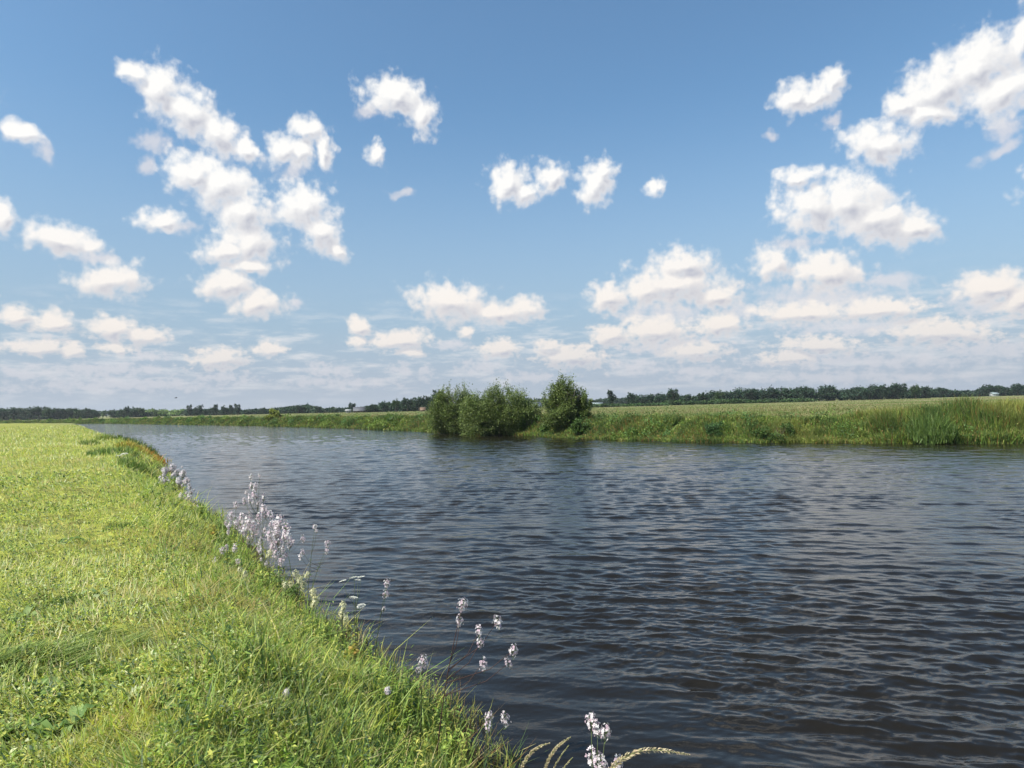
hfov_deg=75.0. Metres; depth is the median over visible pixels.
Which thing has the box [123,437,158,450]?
reed clump
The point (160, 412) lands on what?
pale wood
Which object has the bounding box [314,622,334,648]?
leafy plant
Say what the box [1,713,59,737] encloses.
dock plant
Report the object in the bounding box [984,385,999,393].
broadleaf tree
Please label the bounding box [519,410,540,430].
shrub
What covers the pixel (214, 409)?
poplar tree
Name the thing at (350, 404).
broadleaf tree
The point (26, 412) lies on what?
broadleaf tree
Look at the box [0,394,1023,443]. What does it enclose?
reed bed
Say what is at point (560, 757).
seed grass
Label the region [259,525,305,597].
lilac flower
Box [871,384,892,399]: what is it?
broadleaf tree
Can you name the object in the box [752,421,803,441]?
shrub
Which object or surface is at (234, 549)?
lilac flower
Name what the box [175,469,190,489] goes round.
pale flower
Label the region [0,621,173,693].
cut swath
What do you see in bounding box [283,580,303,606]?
leafy plant
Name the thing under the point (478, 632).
lilac flower
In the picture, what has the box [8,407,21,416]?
broadleaf tree
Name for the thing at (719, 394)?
broadleaf tree
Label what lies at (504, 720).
lilac flower
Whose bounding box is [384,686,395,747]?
lilac flower
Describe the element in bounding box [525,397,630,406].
distant wood
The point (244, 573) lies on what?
cream flower
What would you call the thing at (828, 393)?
dark wood
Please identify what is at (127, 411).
poplar tree
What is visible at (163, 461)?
rusty grass
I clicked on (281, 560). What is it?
lilac flower
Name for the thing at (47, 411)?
broadleaf tree
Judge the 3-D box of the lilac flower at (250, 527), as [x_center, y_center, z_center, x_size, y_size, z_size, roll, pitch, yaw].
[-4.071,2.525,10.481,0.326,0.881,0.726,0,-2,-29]
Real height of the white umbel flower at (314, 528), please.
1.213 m
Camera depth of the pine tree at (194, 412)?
439.36 m
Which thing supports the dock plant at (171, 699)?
on the ground at (76, 525)
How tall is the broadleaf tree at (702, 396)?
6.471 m
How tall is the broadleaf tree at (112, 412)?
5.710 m
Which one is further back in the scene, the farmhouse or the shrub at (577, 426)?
the farmhouse
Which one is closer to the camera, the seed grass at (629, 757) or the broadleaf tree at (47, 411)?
the seed grass at (629, 757)
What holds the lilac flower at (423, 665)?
on the ground at (76, 525)
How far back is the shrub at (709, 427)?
45.49 m
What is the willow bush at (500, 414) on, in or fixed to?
on the ground at (76, 525)
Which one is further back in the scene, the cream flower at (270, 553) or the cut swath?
the cream flower at (270, 553)
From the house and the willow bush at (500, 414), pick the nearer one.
the willow bush at (500, 414)
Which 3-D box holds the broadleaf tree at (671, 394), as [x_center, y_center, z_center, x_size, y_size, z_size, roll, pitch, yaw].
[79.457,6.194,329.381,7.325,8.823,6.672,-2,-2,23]
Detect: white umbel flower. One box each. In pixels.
[307,524,318,599]
[340,576,363,660]
[349,596,365,645]
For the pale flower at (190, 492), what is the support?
on the ground at (76, 525)
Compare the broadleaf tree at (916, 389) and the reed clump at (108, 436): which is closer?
the reed clump at (108, 436)
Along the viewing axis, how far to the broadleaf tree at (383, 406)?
328.83 m
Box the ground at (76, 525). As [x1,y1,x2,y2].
[0,395,1023,767]
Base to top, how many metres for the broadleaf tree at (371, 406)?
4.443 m
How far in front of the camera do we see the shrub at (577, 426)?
54.90 m
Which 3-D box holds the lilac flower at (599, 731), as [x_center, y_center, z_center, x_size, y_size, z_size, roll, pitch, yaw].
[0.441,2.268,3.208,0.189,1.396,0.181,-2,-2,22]
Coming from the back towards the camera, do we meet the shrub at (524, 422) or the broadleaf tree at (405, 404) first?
the broadleaf tree at (405, 404)
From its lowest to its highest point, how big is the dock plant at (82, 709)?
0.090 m
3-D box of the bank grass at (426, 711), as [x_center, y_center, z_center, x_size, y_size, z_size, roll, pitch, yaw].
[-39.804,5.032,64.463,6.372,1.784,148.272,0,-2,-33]
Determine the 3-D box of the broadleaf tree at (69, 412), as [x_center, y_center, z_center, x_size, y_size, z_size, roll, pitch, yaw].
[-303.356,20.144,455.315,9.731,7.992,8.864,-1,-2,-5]
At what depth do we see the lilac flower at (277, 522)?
10.01 m
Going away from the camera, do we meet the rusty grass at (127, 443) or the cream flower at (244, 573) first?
the cream flower at (244, 573)
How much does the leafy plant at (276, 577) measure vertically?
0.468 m
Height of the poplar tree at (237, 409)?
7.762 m
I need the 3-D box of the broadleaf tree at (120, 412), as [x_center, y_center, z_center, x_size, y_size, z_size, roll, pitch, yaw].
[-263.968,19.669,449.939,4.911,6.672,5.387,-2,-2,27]
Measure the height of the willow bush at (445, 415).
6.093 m
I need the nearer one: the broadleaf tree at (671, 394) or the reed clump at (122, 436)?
the reed clump at (122, 436)
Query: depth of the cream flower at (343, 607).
6.74 m
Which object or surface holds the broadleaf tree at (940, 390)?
on the ground at (76, 525)
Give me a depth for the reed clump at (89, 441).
41.80 m
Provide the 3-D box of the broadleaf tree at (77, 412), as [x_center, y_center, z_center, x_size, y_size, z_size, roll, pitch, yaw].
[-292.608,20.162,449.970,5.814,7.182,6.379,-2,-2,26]
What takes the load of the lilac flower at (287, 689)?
on the ground at (76, 525)
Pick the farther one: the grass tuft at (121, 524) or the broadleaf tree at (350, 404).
the broadleaf tree at (350, 404)
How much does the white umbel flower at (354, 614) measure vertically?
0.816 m
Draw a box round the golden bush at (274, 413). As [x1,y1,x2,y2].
[264,408,281,419]
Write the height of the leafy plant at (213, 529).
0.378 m
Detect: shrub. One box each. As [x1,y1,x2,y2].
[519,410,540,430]
[539,424,549,431]
[570,418,591,433]
[704,421,731,434]
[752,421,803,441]
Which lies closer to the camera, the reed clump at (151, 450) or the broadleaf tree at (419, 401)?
the reed clump at (151, 450)
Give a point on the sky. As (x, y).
(251, 204)
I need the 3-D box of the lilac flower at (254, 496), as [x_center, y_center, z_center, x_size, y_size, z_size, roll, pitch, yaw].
[-4.203,2.282,10.955,0.381,1.650,0.693,0,-2,-33]
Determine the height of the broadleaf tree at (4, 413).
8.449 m
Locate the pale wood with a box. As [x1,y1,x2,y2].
[145,408,183,416]
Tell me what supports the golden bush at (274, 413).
on the ground at (76, 525)
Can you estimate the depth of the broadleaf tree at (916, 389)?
359.27 m
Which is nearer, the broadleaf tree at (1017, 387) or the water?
the water
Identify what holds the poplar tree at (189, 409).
on the ground at (76, 525)
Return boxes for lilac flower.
[213,543,239,568]
[225,501,251,554]
[241,514,264,566]
[242,473,267,568]
[256,505,274,573]
[257,541,288,593]
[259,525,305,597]
[267,514,292,594]
[282,688,291,701]
[298,541,330,608]
[371,579,389,675]
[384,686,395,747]
[412,654,427,758]
[436,598,517,755]
[483,710,509,767]
[585,712,622,767]
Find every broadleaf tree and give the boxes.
[0,408,8,418]
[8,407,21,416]
[21,407,36,418]
[33,406,48,419]
[41,407,55,418]
[49,407,65,417]
[62,408,74,415]
[73,409,81,417]
[81,408,91,416]
[90,410,98,415]
[107,410,115,416]
[116,409,123,417]
[130,409,138,414]
[137,407,144,416]
[291,405,305,412]
[315,405,321,411]
[348,402,355,408]
[368,404,376,409]
[379,402,388,409]
[392,398,399,409]
[399,397,413,410]
[411,396,425,407]
[428,390,445,403]
[625,392,634,402]
[666,388,679,399]
[696,392,708,400]
[714,390,726,398]
[741,388,761,398]
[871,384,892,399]
[888,383,907,398]
[909,384,922,397]
[933,387,949,396]
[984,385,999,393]
[1009,383,1023,395]
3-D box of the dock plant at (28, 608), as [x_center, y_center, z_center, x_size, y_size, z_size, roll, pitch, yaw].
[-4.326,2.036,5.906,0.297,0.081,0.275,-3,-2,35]
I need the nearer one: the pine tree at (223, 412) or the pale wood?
the pine tree at (223, 412)
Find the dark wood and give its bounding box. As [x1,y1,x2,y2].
[632,384,1023,403]
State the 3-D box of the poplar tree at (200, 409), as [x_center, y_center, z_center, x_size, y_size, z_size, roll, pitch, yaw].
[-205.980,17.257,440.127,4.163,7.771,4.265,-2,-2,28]
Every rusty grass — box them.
[112,437,153,456]
[125,442,165,462]
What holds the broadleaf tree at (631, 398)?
on the ground at (76, 525)
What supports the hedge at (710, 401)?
on the ground at (76, 525)
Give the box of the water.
[77,423,1023,767]
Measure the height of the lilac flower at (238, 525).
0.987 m
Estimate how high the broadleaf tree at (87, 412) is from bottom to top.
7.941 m
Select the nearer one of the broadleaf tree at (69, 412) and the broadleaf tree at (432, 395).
the broadleaf tree at (432, 395)
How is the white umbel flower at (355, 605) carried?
on the ground at (76, 525)
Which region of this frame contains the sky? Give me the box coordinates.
[0,0,1023,412]
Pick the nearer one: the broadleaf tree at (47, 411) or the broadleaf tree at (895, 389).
the broadleaf tree at (895, 389)
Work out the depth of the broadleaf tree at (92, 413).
448.79 m
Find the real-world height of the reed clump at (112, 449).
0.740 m
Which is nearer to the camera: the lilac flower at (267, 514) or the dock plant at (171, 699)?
the dock plant at (171, 699)
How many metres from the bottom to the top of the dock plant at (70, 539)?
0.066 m
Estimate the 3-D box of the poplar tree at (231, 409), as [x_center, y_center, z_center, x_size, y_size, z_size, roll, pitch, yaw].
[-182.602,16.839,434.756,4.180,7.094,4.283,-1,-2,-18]
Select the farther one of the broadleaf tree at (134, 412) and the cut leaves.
the broadleaf tree at (134, 412)
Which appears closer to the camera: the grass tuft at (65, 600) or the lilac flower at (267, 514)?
the grass tuft at (65, 600)
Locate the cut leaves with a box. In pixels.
[109,683,144,697]
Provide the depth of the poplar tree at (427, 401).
319.13 m
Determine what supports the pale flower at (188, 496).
on the ground at (76, 525)
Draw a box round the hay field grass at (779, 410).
[141,396,1023,420]
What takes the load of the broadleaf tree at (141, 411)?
on the ground at (76, 525)
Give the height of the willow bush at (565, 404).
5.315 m
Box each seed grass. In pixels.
[520,743,549,767]
[544,737,570,767]
[553,745,568,767]
[608,747,689,767]
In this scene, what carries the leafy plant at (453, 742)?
on the ground at (76, 525)
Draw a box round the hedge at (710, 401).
[586,398,818,407]
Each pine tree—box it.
[192,406,198,415]
[218,405,226,414]
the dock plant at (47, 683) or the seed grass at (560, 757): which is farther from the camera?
the dock plant at (47, 683)
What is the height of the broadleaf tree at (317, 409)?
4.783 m
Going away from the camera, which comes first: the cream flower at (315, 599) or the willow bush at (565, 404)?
the cream flower at (315, 599)
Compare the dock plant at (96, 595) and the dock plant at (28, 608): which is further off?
the dock plant at (96, 595)
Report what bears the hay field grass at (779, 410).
on the ground at (76, 525)
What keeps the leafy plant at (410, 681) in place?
on the ground at (76, 525)
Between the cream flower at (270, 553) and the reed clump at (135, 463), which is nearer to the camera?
the cream flower at (270, 553)
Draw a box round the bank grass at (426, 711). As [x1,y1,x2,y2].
[0,425,545,767]
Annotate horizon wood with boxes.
[1,400,427,420]
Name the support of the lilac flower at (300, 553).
on the ground at (76, 525)
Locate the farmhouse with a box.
[989,392,998,395]
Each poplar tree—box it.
[124,406,129,415]
[186,405,191,414]
[197,405,202,413]
[211,404,218,414]
[229,405,233,414]
[233,404,240,414]
[423,395,432,408]
[607,389,616,403]
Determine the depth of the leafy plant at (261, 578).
9.36 m
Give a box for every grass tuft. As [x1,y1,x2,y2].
[36,592,84,610]
[103,520,147,529]
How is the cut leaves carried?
on the ground at (76, 525)
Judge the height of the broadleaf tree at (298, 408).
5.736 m
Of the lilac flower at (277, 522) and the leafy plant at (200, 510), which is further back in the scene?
the leafy plant at (200, 510)
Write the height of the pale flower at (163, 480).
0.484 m
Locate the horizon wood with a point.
(290, 410)
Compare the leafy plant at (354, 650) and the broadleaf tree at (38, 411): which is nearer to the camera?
the leafy plant at (354, 650)
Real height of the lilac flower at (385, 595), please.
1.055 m
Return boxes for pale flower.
[158,464,182,483]
[158,476,177,486]
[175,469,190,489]
[178,492,199,508]
[185,482,198,494]
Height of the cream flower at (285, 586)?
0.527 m
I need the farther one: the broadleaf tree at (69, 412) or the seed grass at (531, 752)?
the broadleaf tree at (69, 412)
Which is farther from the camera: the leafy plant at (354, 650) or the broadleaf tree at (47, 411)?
the broadleaf tree at (47, 411)
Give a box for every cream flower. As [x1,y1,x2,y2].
[237,567,247,577]
[266,550,272,593]
[282,581,293,610]
[292,570,308,624]
[309,587,319,634]
[338,601,349,653]
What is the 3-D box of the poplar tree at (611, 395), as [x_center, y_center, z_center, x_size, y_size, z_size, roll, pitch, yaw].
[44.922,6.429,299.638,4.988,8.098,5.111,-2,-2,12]
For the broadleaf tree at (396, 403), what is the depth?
329.04 m
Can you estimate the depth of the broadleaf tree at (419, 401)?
319.33 m
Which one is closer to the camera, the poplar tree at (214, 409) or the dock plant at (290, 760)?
the dock plant at (290, 760)
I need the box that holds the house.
[353,407,365,412]
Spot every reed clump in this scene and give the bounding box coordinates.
[79,438,101,444]
[86,444,140,457]
[94,433,115,440]
[114,433,139,442]
[116,454,159,480]
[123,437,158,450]
[136,444,162,458]
[902,409,962,444]
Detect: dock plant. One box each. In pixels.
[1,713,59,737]
[2,605,40,620]
[26,676,73,697]
[50,703,97,735]
[58,536,85,542]
[80,587,113,596]
[150,695,192,711]
[270,757,302,767]
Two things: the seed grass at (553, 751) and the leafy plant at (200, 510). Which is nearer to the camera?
the seed grass at (553, 751)
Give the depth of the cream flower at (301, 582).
7.71 m
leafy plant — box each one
[188,500,205,517]
[204,522,219,539]
[255,567,276,588]
[270,571,310,597]
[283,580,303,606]
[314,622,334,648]
[340,633,359,664]
[367,657,388,685]
[387,666,419,707]
[439,721,474,763]
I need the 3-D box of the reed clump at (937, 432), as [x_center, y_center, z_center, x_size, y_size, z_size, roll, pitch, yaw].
[24.385,2.407,38.676,3.907,2.156,4.028,-1,-2,0]
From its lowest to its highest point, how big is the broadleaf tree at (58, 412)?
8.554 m
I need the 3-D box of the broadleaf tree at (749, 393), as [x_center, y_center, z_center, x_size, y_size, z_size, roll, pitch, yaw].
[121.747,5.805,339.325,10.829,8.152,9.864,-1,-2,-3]
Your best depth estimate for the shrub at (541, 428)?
59.55 m
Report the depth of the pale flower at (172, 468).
21.37 m
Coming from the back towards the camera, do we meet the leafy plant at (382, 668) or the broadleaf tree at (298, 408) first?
the broadleaf tree at (298, 408)
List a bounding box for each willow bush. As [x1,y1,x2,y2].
[424,381,478,433]
[457,377,543,436]
[538,371,593,427]

